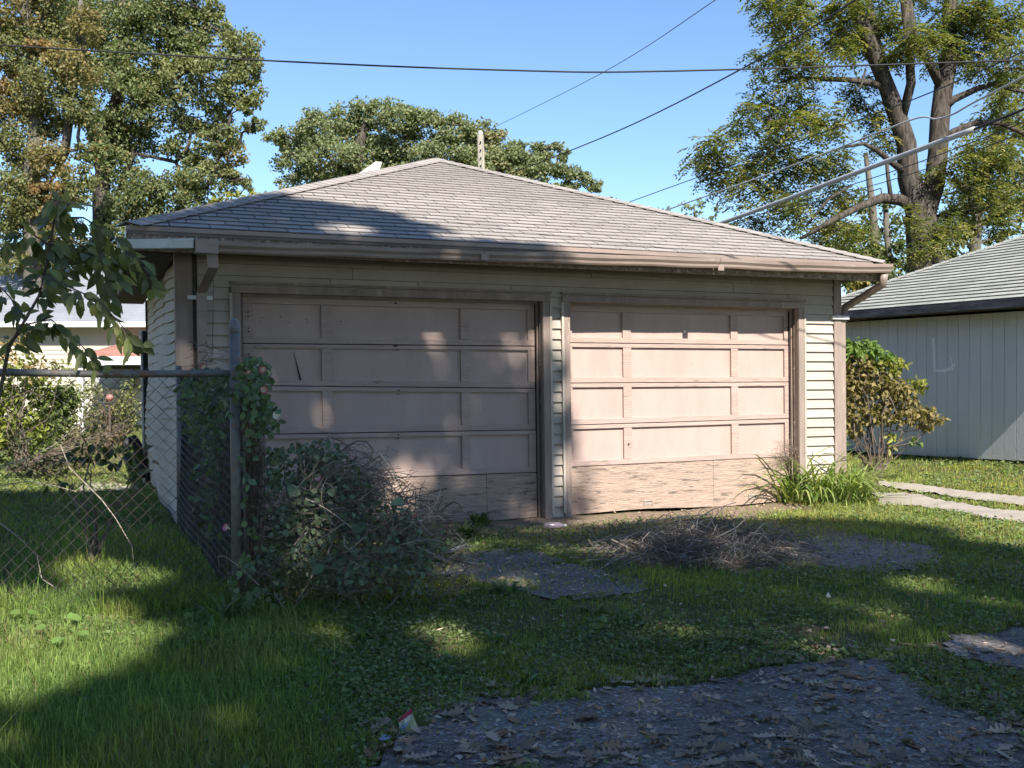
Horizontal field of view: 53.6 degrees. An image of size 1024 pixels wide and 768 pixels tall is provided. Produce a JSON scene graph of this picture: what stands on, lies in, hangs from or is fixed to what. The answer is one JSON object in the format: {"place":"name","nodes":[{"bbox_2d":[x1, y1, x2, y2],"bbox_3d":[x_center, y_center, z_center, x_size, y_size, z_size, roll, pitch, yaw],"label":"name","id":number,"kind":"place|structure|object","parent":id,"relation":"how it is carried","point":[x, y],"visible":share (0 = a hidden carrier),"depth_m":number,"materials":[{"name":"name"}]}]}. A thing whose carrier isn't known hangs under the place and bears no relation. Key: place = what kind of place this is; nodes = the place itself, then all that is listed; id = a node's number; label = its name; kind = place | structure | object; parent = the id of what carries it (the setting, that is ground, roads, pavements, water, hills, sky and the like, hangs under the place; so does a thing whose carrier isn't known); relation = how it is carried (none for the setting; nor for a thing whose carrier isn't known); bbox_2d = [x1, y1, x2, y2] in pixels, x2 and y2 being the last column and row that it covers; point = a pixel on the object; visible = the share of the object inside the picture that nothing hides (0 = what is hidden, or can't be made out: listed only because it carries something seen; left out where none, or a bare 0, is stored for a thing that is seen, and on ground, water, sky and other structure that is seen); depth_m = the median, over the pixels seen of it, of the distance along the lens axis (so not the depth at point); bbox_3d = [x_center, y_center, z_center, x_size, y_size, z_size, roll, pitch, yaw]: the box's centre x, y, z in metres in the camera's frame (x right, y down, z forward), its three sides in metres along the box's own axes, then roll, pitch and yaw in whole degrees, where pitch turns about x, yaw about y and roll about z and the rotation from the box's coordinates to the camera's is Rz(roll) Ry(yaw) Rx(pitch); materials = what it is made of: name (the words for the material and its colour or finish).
{"place":"outdoors","nodes":[
{"label":"outdoors","id":0,"kind":"place"},
{"bbox_2d":[5,426,141,447],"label":"grass","id":1,"kind":"structure","parent":0,"point":[140,430],"depth_m":23.59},
{"bbox_2d":[0,428,1023,767],"bbox_3d":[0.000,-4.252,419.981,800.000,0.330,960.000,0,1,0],"label":"ground","id":2,"kind":"structure","parent":0,"point":[606,516],"depth_m":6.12,"materials":[{"name":"green plant"}]},
{"bbox_2d":[0,335,74,459],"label":"shrub","id":3,"kind":"object","parent":2,"relation":"on","point":[20,364],"visible":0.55,"depth_m":15.48,"materials":[{"name":"green plant"}]},
{"bbox_2d":[0,376,83,468],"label":"hedge","id":4,"kind":"object","parent":2,"relation":"on","point":[65,398],"visible":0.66,"depth_m":15.92,"materials":[{"name":"green plant"}]},
{"bbox_2d":[0,0,113,292],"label":"tree","id":5,"kind":"object","parent":2,"relation":"on","point":[31,105],"visible":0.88,"depth_m":27.61,"materials":[{"name":"green plant"}]},
{"bbox_2d":[2,430,123,478],"bbox_3d":[-6.436,1.040,14.512,1.691,0.775,0.661,0,1,0],"label":"shrub","id":6,"kind":"object","parent":2,"relation":"on","point":[44,463],"visible":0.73,"depth_m":14.47,"materials":[{"name":"green plant"}]},
{"bbox_2d":[0,270,147,433],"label":"house","id":7,"kind":"structure","parent":2,"relation":"on","point":[84,328],"depth_m":26.48,"materials":[{"name":"white plastic"}]},
{"bbox_2d":[95,365,133,387],"bbox_3d":[-10.362,-0.371,26.447,1.000,0.950,0.060,0,1,0],"label":"window","id":8,"kind":"structure","parent":7,"relation":"in","point":[109,382],"depth_m":26.42,"materials":[{"name":"glass"}]},
{"bbox_2d":[0,190,168,400],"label":"sapling","id":9,"kind":"object","parent":2,"relation":"on","point":[58,253],"visible":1,"depth_m":5.75,"materials":[{"name":"green plant"}]},
{"bbox_2d":[34,379,141,450],"bbox_3d":[-7.907,0.681,19.020,2.014,1.554,0.598,0,1,0],"label":"shrub","id":10,"kind":"object","parent":2,"relation":"on","point":[72,433],"visible":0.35,"depth_m":18.98,"materials":[{"name":"green plant"}]},
{"bbox_2d":[43,435,158,566],"bbox_3d":[-2.936,0.834,7.218,0.810,0.970,0.386,0,1,0],"label":"sapling","id":11,"kind":"object","parent":2,"relation":"on","point":[93,542],"visible":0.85,"depth_m":7.21,"materials":[{"name":"green plant"}]},
{"bbox_2d":[10,598,191,645],"bbox_3d":[-2.287,1.296,5.529,0.736,0.135,0.922,-1,1,-44],"label":"weed","id":12,"kind":"object","parent":2,"relation":"on","point":[72,616],"visible":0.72,"depth_m":5.45,"materials":[{"name":"green plant"}]},
{"bbox_2d":[79,483,136,492],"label":"concrete path","id":13,"kind":"structure","parent":2,"relation":"on","point":[98,484],"depth_m":13.26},
{"bbox_2d":[84,379,140,446],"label":"shrub","id":14,"kind":"object","parent":2,"relation":"on","point":[118,430],"visible":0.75,"depth_m":18.48,"materials":[{"name":"green plant"}]},
{"bbox_2d":[0,318,246,613],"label":"chain link fence","id":15,"kind":"object","parent":2,"relation":"on","point":[184,454],"visible":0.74,"depth_m":5.88,"materials":[{"name":"metal"}]},
{"bbox_2d":[0,417,133,587],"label":"dry vine","id":16,"kind":"object","parent":15,"relation":"attached to","point":[59,487],"visible":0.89,"depth_m":6.05,"materials":[{"name":"plant"}]},
{"bbox_2d":[173,280,285,611],"bbox_3d":[-2.090,0.234,7.006,0.565,2.204,3.529,0,1,-22],"label":"morning glory vine","id":17,"kind":"object","parent":15,"relation":"attached to","point":[254,398],"visible":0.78,"depth_m":5.93,"materials":[{"name":"green plant"}]},
{"bbox_2d":[33,0,268,269],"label":"tree","id":18,"kind":"object","parent":2,"relation":"on","point":[142,88],"visible":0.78,"depth_m":32.58,"materials":[{"name":"green plant"}]},
{"bbox_2d":[192,570,252,586],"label":"weed","id":19,"kind":"object","parent":2,"relation":"on","point":[221,580],"visible":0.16,"depth_m":6.37,"materials":[{"name":"green plant"}]},
{"bbox_2d":[182,582,270,628],"bbox_3d":[-1.565,1.200,5.494,0.546,0.236,0.557,0,1,0],"label":"weed","id":20,"kind":"object","parent":2,"relation":"on","point":[212,614],"visible":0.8,"depth_m":5.57,"materials":[{"name":"green plant"}]},
{"bbox_2d":[196,187,282,206],"bbox_3d":[-5.410,-1.361,20.072,1.951,5.002,0.920,0,1,0],"label":"tree","id":21,"kind":"object","parent":2,"relation":"on","point":[214,198],"visible":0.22,"depth_m":19.91,"materials":[{"name":"green plant"}]},
{"bbox_2d":[218,433,482,622],"bbox_3d":[-0.964,0.841,6.256,1.595,1.094,1.975,0,1,0],"label":"bush","id":22,"kind":"object","parent":2,"relation":"on","point":[348,485],"visible":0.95,"depth_m":6.00,"materials":[{"name":"green plant"}]},
{"bbox_2d":[347,621,394,644],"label":"weed","id":23,"kind":"object","parent":2,"relation":"on","point":[362,633],"visible":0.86,"depth_m":5.26,"materials":[{"name":"green plant"}]},
{"bbox_2d":[370,717,390,728],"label":"fallen leaf","id":24,"kind":"object","parent":2,"relation":"on","point":[385,721],"visible":0.94,"depth_m":3.95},
{"bbox_2d":[401,652,451,666],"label":"weed","id":25,"kind":"object","parent":2,"relation":"on","point":[429,657],"visible":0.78,"depth_m":4.88,"materials":[{"name":"green plant"}]},
{"bbox_2d":[260,95,603,193],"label":"tree","id":26,"kind":"object","parent":2,"relation":"on","point":[311,145],"visible":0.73,"depth_m":47.34,"materials":[{"name":"green plant"}]},
{"bbox_2d":[426,535,473,563],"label":"weed","id":27,"kind":"object","parent":2,"relation":"on","point":[452,544],"visible":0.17,"depth_m":7.44,"materials":[{"name":"green plant"}]},
{"bbox_2d":[438,517,492,539],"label":"weed","id":28,"kind":"object","parent":2,"relation":"on","point":[468,530],"visible":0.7,"depth_m":8.88,"materials":[{"name":"green plant"}]},
{"bbox_2d":[477,131,484,168],"bbox_3d":[-1.056,-4.256,38.928,0.536,10.891,0.335,0,1,-10],"label":"utility pole","id":29,"kind":"object","parent":2,"relation":"on","point":[480,146],"visible":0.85,"depth_m":38.78,"materials":[{"name":"white paint"}]},
{"bbox_2d":[485,0,714,131],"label":"overhead wire","id":30,"kind":"object","parent":29,"relation":"attached to","point":[620,62],"visible":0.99,"depth_m":23.67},
{"bbox_2d":[462,511,500,525],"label":"weed","id":31,"kind":"object","parent":2,"relation":"on","point":[482,518],"visible":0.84,"depth_m":9.94,"materials":[{"name":"green plant"}]},
{"bbox_2d":[474,627,513,645],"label":"weed","id":32,"kind":"object","parent":2,"relation":"on","point":[498,637],"visible":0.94,"depth_m":5.22,"materials":[{"name":"green plant"}]},
{"bbox_2d":[114,158,892,535],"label":"garage","id":33,"kind":"structure","parent":2,"relation":"on","point":[488,342],"depth_m":10.44,"materials":[{"name":"paint"}]},
{"bbox_2d":[122,435,149,478],"bbox_3d":[-4.849,0.952,13.136,0.314,0.574,0.291,0,1,0],"label":"drain pipe","id":34,"kind":"object","parent":33,"relation":"attached to","point":[128,441],"visible":0.68,"depth_m":13.16,"materials":[{"name":"plastic"}]},
{"bbox_2d":[242,297,536,529],"bbox_3d":[-1.121,0.281,9.943,2.966,2.230,0.048,0,1,-22],"label":"garage door","id":35,"kind":"structure","parent":33,"relation":"in","point":[504,366],"depth_m":10.02,"materials":[{"name":"paint"}]},
{"bbox_2d":[570,305,789,514],"bbox_3d":[1.887,0.261,11.160,2.836,2.222,0.055,0,1,-22],"label":"garage door","id":36,"kind":"structure","parent":33,"relation":"in","point":[597,397],"depth_m":11.14,"materials":[{"name":"paint"}]},
{"bbox_2d":[489,578,525,595],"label":"weed","id":37,"kind":"object","parent":2,"relation":"on","point":[509,590],"visible":0.88,"depth_m":6.38,"materials":[{"name":"green plant"}]},
{"bbox_2d":[0,456,1023,767],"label":"ground cover","id":38,"kind":"object","parent":2,"relation":"on","point":[632,640],"visible":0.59,"depth_m":5.45,"materials":[{"name":"green plant"}]},
{"bbox_2d":[988,691,1008,699],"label":"fallen leaf","id":39,"kind":"object","parent":38,"relation":"on","point":[995,695],"visible":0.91,"depth_m":4.29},
{"label":"fallen leaf","id":40,"kind":"object","parent":38,"relation":"on","visible":0},
{"bbox_2d":[374,739,397,750],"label":"fallen leaf","id":41,"kind":"object","parent":40,"relation":"on","point":[385,745],"visible":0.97,"depth_m":3.71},
{"bbox_2d":[496,668,545,685],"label":"weed","id":42,"kind":"object","parent":2,"relation":"on","point":[534,675],"visible":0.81,"depth_m":4.53,"materials":[{"name":"green plant"}]},
{"bbox_2d":[442,548,647,598],"bbox_3d":[0.055,1.303,7.063,1.046,0.039,1.906,0,1,-33],"label":"asphalt patch","id":43,"kind":"object","parent":2,"relation":"on","point":[546,566],"visible":0.73,"depth_m":6.91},
{"bbox_2d":[544,522,565,528],"bbox_3d":[0.415,1.371,9.811,0.222,0.068,0.067,0,1,-5],"label":"plastic bottle","id":44,"kind":"object","parent":2,"relation":"on","point":[553,525],"visible":0.92,"depth_m":9.78,"materials":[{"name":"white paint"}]},
{"bbox_2d":[574,602,612,615],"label":"weed","id":45,"kind":"object","parent":2,"relation":"on","point":[587,608],"visible":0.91,"depth_m":5.85,"materials":[{"name":"green plant"}]},
{"bbox_2d":[609,604,651,623],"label":"weed","id":46,"kind":"object","parent":2,"relation":"on","point":[617,611],"visible":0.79,"depth_m":5.69,"materials":[{"name":"green plant"}]},
{"bbox_2d":[610,196,737,225],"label":"tree","id":47,"kind":"object","parent":2,"relation":"on","point":[701,206],"visible":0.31,"depth_m":69.67,"materials":[{"name":"green plant"}]},
{"bbox_2d":[362,504,1023,767],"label":"leaf litter","id":48,"kind":"object","parent":2,"relation":"on","point":[517,699],"visible":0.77,"depth_m":4.22,"materials":[{"name":"plant"}]},
{"bbox_2d":[570,502,842,572],"bbox_3d":[1.540,1.130,7.964,2.249,0.428,1.993,0,1,0],"label":"twig heap","id":49,"kind":"object","parent":2,"relation":"on","point":[696,540],"visible":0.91,"depth_m":7.76,"materials":[{"name":"wood"}]},
{"bbox_2d":[771,430,799,495],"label":"dry weed","id":50,"kind":"object","parent":2,"relation":"on","point":[793,456],"visible":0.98,"depth_m":11.51,"materials":[{"name":"brown plant"}]},
{"bbox_2d":[736,447,922,504],"bbox_3d":[3.659,1.051,11.776,2.390,0.654,2.279,0,1,0],"label":"day lily clump","id":51,"kind":"object","parent":2,"relation":"on","point":[851,488],"visible":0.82,"depth_m":11.47,"materials":[{"name":"green plant"}]},
{"bbox_2d":[673,0,1023,272],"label":"tree","id":52,"kind":"object","parent":2,"relation":"on","point":[917,199],"visible":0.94,"depth_m":22.59,"materials":[{"name":"green plant"}]},
{"bbox_2d":[763,535,940,572],"bbox_3d":[2.662,1.294,7.865,1.320,0.036,1.650,0,1,0],"label":"gravel patch","id":53,"kind":"object","parent":2,"relation":"on","point":[844,559],"visible":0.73,"depth_m":7.74,"materials":[{"name":"gravel"}]},
{"bbox_2d":[817,152,906,293],"bbox_3d":[11.769,-3.393,33.972,3.650,8.700,2.122,0,1,0],"label":"tree","id":54,"kind":"object","parent":2,"relation":"on","point":[887,256],"visible":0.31,"depth_m":33.83,"materials":[{"name":"green plant"}]},
{"bbox_2d":[846,336,949,485],"bbox_3d":[4.633,0.328,12.446,1.568,1.847,0.589,0,1,0],"label":"shrub","id":55,"kind":"object","parent":2,"relation":"on","point":[893,392],"visible":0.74,"depth_m":12.39,"materials":[{"name":"green plant"}]},
{"bbox_2d":[841,234,1023,463],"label":"garage","id":56,"kind":"structure","parent":2,"relation":"on","point":[952,329],"depth_m":14.99,"materials":[{"name":"grey"}]},
{"bbox_2d":[888,17,1023,278],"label":"tree","id":57,"kind":"object","parent":2,"relation":"on","point":[973,244],"visible":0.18,"depth_m":31.78,"materials":[{"name":"green plant"}]},
{"bbox_2d":[942,628,1023,672],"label":"asphalt patch","id":58,"kind":"object","parent":2,"relation":"on","point":[992,640],"visible":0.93,"depth_m":5.13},
{"bbox_2d":[0,44,1023,72],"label":"overhead wire","id":59,"kind":"object","parent":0,"point":[512,69],"visible":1,"depth_m":9.05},
{"bbox_2d":[0,0,1023,295],"label":"sky","id":60,"kind":"structure","parent":0,"point":[641,159],"materials":[{"name":"blue"}]},
{"bbox_2d":[510,0,855,173],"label":"overhead wire","id":61,"kind":"object","parent":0,"point":[826,18],"visible":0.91,"depth_m":14.66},
{"bbox_2d":[371,656,1023,767],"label":"asphalt drive","id":62,"kind":"structure","parent":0,"point":[784,698],"depth_m":3.99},
{"bbox_2d":[398,708,417,732],"bbox_3d":[-0.403,1.304,3.919,0.066,0.071,0.100,0,1,-24],"label":"snack wrapper","id":63,"kind":"object","parent":62,"relation":"on","point":[408,716],"visible":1,"depth_m":3.92,"materials":[{"name":"white plastic"}]},
{"bbox_2d":[402,735,416,744],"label":"fallen leaf","id":64,"kind":"object","parent":62,"relation":"on","point":[409,738],"visible":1,"depth_m":3.79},
{"bbox_2d":[403,751,427,758],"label":"fallen leaf","id":65,"kind":"object","parent":62,"relation":"on","point":[412,755],"visible":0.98,"depth_m":3.62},
{"bbox_2d":[439,705,464,715],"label":"fallen leaf","id":66,"kind":"object","parent":62,"relation":"on","point":[455,712],"visible":1,"depth_m":4.06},
{"bbox_2d":[458,738,469,752],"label":"fallen leaf","id":67,"kind":"object","parent":62,"relation":"on","point":[464,745],"visible":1,"depth_m":3.70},
{"bbox_2d":[485,730,500,740],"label":"fallen leaf","id":68,"kind":"object","parent":62,"relation":"on","point":[492,735],"visible":1,"depth_m":3.79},
{"bbox_2d":[498,702,519,709],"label":"fallen leaf","id":69,"kind":"object","parent":62,"relation":"on","point":[508,706],"visible":1,"depth_m":4.17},
{"bbox_2d":[498,752,519,759],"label":"fallen leaf","id":70,"kind":"object","parent":62,"relation":"on","point":[507,756],"visible":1,"depth_m":3.58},
{"bbox_2d":[517,737,534,748],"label":"fallen leaf","id":71,"kind":"object","parent":62,"relation":"on","point":[526,742],"visible":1,"depth_m":3.71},
{"bbox_2d":[541,749,561,757],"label":"fallen leaf","id":72,"kind":"object","parent":62,"relation":"on","point":[545,751],"visible":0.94,"depth_m":3.63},
{"bbox_2d":[573,710,597,717],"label":"fallen leaf","id":73,"kind":"object","parent":62,"relation":"on","point":[584,715],"visible":1,"depth_m":4.04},
{"bbox_2d":[583,748,596,758],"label":"fallen leaf","id":74,"kind":"object","parent":62,"relation":"on","point":[587,751],"visible":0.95,"depth_m":3.66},
{"bbox_2d":[596,745,620,754],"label":"fallen leaf","id":75,"kind":"object","parent":62,"relation":"on","point":[609,751],"visible":1,"depth_m":3.65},
{"bbox_2d":[601,738,625,748],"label":"fallen leaf","id":76,"kind":"object","parent":62,"relation":"on","point":[611,744],"visible":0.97,"depth_m":3.74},
{"bbox_2d":[616,740,642,748],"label":"fallen leaf","id":77,"kind":"object","parent":62,"relation":"on","point":[629,746],"visible":1,"depth_m":3.72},
{"bbox_2d":[621,751,638,758],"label":"fallen leaf","id":78,"kind":"object","parent":62,"relation":"on","point":[630,755],"visible":1,"depth_m":3.63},
{"bbox_2d":[642,739,667,744],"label":"fallen leaf","id":79,"kind":"object","parent":62,"relation":"on","point":[654,741],"visible":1,"depth_m":3.74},
{"bbox_2d":[674,747,698,753],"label":"fallen leaf","id":80,"kind":"object","parent":62,"relation":"on","point":[691,751],"visible":1,"depth_m":3.67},
{"bbox_2d":[370,672,1023,767],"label":"fallen leaves","id":81,"kind":"object","parent":62,"relation":"on","point":[710,722],"visible":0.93,"depth_m":3.95,"materials":[{"name":"plant"}]},
{"bbox_2d":[684,737,709,746],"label":"fallen leaf","id":82,"kind":"object","parent":62,"relation":"on","point":[697,744],"visible":1,"depth_m":3.74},
{"bbox_2d":[699,723,715,732],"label":"fallen leaf","id":83,"kind":"object","parent":62,"relation":"on","point":[705,728],"visible":1,"depth_m":3.88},
{"bbox_2d":[699,757,728,765],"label":"fallen leaf","id":84,"kind":"object","parent":62,"relation":"on","point":[715,761],"visible":1,"depth_m":3.58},
{"bbox_2d":[712,740,734,750],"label":"fallen leaf","id":85,"kind":"object","parent":62,"relation":"on","point":[725,746],"visible":1,"depth_m":3.69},
{"bbox_2d":[729,750,759,760],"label":"fallen leaf","id":86,"kind":"object","parent":62,"relation":"on","point":[747,756],"visible":1,"depth_m":3.59,"materials":[{"name":"plant"}]},
{"bbox_2d":[751,732,777,736],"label":"fallen leaf","id":87,"kind":"object","parent":62,"relation":"on","point":[766,734],"visible":1,"depth_m":3.81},
{"bbox_2d":[785,724,799,740],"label":"fallen leaf","id":88,"kind":"object","parent":62,"relation":"on","point":[794,730],"visible":1,"depth_m":3.85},
{"bbox_2d":[792,751,814,761],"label":"fallen leaf","id":89,"kind":"object","parent":62,"relation":"on","point":[804,757],"visible":1,"depth_m":3.58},
{"bbox_2d":[801,717,815,732],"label":"fallen leaf","id":90,"kind":"object","parent":62,"relation":"on","point":[807,721],"visible":1,"depth_m":3.96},
{"bbox_2d":[803,748,819,766],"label":"fallen leaf","id":91,"kind":"object","parent":62,"relation":"on","point":[807,752],"visible":0.98,"depth_m":3.61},
{"bbox_2d":[827,727,850,736],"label":"fallen leaf","id":92,"kind":"object","parent":62,"relation":"on","point":[842,733],"visible":1,"depth_m":3.89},
{"bbox_2d":[842,738,870,749],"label":"fallen leaf","id":93,"kind":"object","parent":62,"relation":"on","point":[854,745],"visible":1,"depth_m":3.74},
{"bbox_2d":[855,747,871,754],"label":"fallen leaf","id":94,"kind":"object","parent":62,"relation":"on","point":[861,750],"visible":1,"depth_m":3.70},
{"bbox_2d":[859,757,884,767],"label":"fallen leaf","id":95,"kind":"object","parent":62,"relation":"on","point":[868,762],"visible":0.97,"depth_m":3.58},
{"bbox_2d":[870,756,887,765],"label":"fallen leaf","id":96,"kind":"object","parent":62,"relation":"on","point":[883,759],"visible":1,"depth_m":3.59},
{"bbox_2d":[886,744,906,758],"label":"fallen leaf","id":97,"kind":"object","parent":62,"relation":"on","point":[893,751],"visible":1,"depth_m":3.69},
{"bbox_2d":[948,757,962,764],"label":"fallen leaf","id":98,"kind":"object","parent":62,"relation":"on","point":[952,762],"visible":1,"depth_m":3.64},
{"bbox_2d":[948,748,972,755],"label":"fallen leaf","id":99,"kind":"object","parent":62,"relation":"on","point":[959,751],"visible":1,"depth_m":3.71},
{"bbox_2d":[966,756,982,761],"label":"fallen leaf","id":100,"kind":"object","parent":62,"relation":"on","point":[971,758],"visible":1,"depth_m":3.65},
{"bbox_2d":[994,748,1013,759],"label":"fallen leaf","id":101,"kind":"object","parent":62,"relation":"on","point":[1003,753],"visible":0.98,"depth_m":3.71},
{"bbox_2d":[997,743,1012,749],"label":"fallen leaf","id":102,"kind":"object","parent":62,"relation":"on","point":[1003,747],"visible":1,"depth_m":3.77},
{"bbox_2d":[630,51,1023,201],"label":"overhead wire","id":103,"kind":"object","parent":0,"point":[849,122],"visible":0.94,"depth_m":14.27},
{"bbox_2d":[666,76,1023,210],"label":"overhead wire","id":104,"kind":"object","parent":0,"point":[983,97],"visible":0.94,"depth_m":15.69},
{"bbox_2d":[718,126,975,223],"bbox_3d":[4.350,-2.768,14.284,0.175,0.411,5.747,0,1,-20],"label":"overhead wire","id":105,"kind":"object","parent":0,"point":[965,132],"visible":0.93,"depth_m":13.54,"materials":[{"name":"metal"}]},
{"bbox_2d":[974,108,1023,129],"bbox_3d":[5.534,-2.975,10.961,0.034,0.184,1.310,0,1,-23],"label":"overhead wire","id":106,"kind":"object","parent":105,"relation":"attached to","point":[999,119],"visible":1,"depth_m":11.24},
{"bbox_2d":[729,122,1023,223],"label":"overhead wire","id":107,"kind":"object","parent":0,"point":[886,173],"visible":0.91,"depth_m":12.97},
{"bbox_2d":[736,132,1023,225],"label":"overhead wire","id":108,"kind":"object","parent":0,"point":[890,180],"visible":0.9,"depth_m":12.91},
{"bbox_2d":[873,492,1023,521],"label":"concrete path","id":109,"kind":"structure","parent":0,"point":[918,499],"depth_m":10.93,"materials":[{"name":"concrete"}]},
{"bbox_2d":[879,480,1023,504],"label":"concrete path","id":110,"kind":"structure","parent":0,"point":[1018,500],"depth_m":11.55,"materials":[{"name":"concrete"}]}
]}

